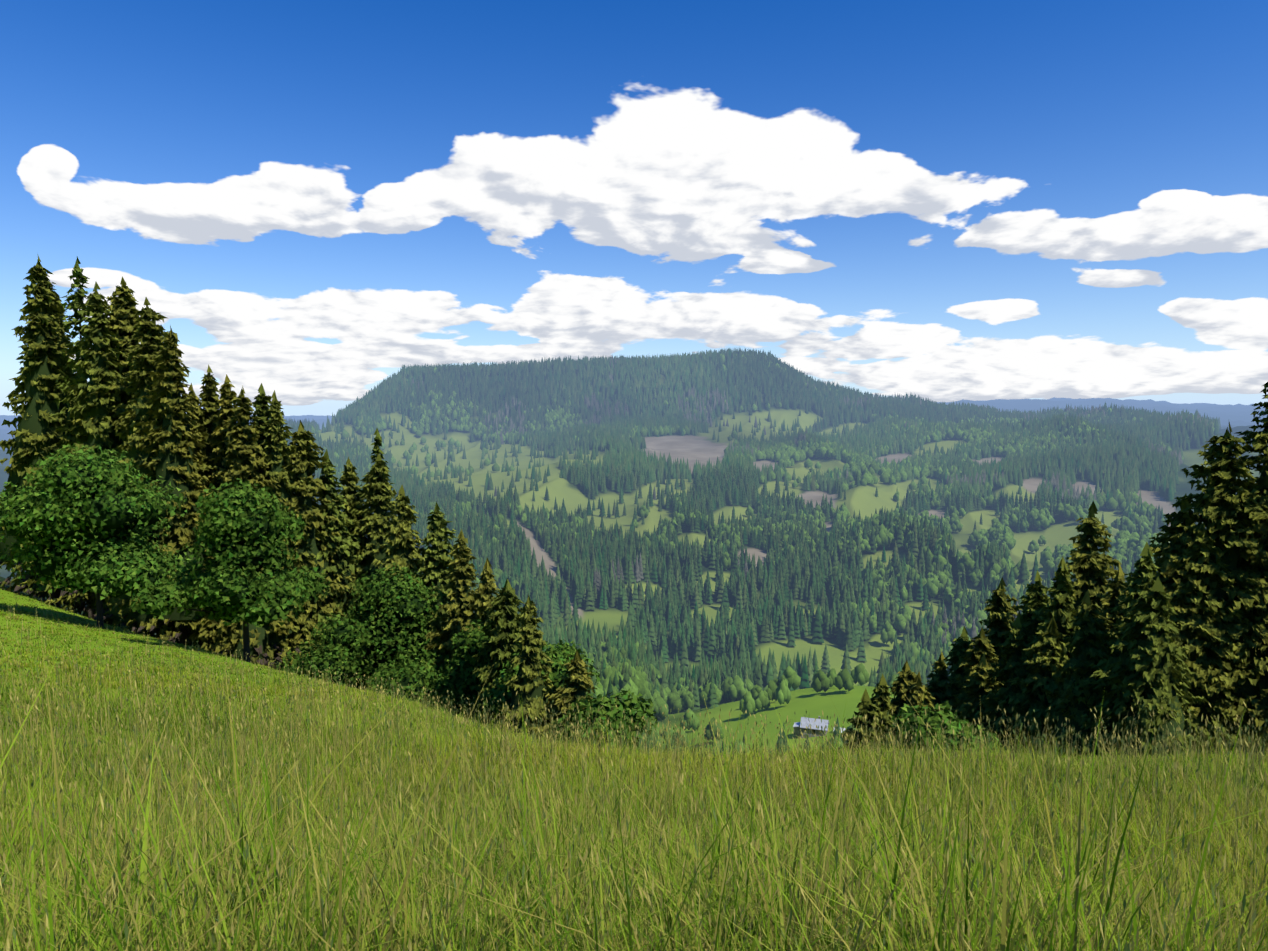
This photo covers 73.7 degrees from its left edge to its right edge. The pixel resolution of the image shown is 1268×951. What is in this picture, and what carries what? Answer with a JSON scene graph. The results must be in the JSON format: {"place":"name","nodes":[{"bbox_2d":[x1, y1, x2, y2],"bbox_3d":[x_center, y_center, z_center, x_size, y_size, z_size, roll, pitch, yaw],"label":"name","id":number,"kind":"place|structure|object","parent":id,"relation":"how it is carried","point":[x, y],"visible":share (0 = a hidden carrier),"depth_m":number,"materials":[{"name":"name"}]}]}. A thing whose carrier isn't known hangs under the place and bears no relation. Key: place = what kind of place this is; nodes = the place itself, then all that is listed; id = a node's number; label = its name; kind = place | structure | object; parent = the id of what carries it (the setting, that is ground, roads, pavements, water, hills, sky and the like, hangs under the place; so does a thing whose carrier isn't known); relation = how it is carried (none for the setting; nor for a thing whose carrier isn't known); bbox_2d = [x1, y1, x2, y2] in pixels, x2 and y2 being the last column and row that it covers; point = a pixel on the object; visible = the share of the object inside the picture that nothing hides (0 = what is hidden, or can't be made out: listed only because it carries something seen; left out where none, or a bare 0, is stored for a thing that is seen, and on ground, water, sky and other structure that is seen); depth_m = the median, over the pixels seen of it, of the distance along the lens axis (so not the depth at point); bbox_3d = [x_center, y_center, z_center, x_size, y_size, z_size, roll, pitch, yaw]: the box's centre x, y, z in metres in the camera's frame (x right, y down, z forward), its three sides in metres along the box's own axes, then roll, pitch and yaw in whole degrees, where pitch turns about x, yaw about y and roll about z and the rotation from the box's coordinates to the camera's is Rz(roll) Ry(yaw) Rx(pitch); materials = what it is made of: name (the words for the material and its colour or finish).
{"place":"outdoors","nodes":[
{"label":"outdoors","id":0,"kind":"place"},
{"bbox_2d":[0,363,1267,878],"bbox_3d":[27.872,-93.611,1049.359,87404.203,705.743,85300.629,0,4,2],"label":"terrain","id":1,"kind":"structure","parent":0,"point":[706,449],"depth_m":1120.17,"materials":[{"name":"green plant"}]},
{"bbox_2d":[0,586,1267,950],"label":"grass","id":2,"kind":"structure","parent":1,"relation":"on","point":[256,934],"depth_m":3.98,"materials":[{"name":"green plant"}]},
{"bbox_2d":[0,253,1267,760],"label":"trees","id":3,"kind":"object","parent":1,"relation":"on","point":[134,497],"visible":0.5,"depth_m":44.78,"materials":[{"name":"green plant"}]},
{"bbox_2d":[281,347,1220,757],"bbox_3d":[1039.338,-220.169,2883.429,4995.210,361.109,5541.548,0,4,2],"label":"forest","id":4,"kind":"object","parent":1,"relation":"on","point":[1121,455],"visible":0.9,"depth_m":1115.47,"materials":[{"name":"green plant"}]},
{"bbox_2d":[793,716,845,737],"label":"hut","id":5,"kind":"object","parent":1,"relation":"on","point":[804,722],"visible":0.54,"depth_m":242.28,"materials":[{"name":"grey"}]},
{"bbox_2d":[0,0,1267,415],"label":"sky","id":6,"kind":"structure","parent":0,"point":[933,200],"materials":[{"name":"blue"}]}
]}

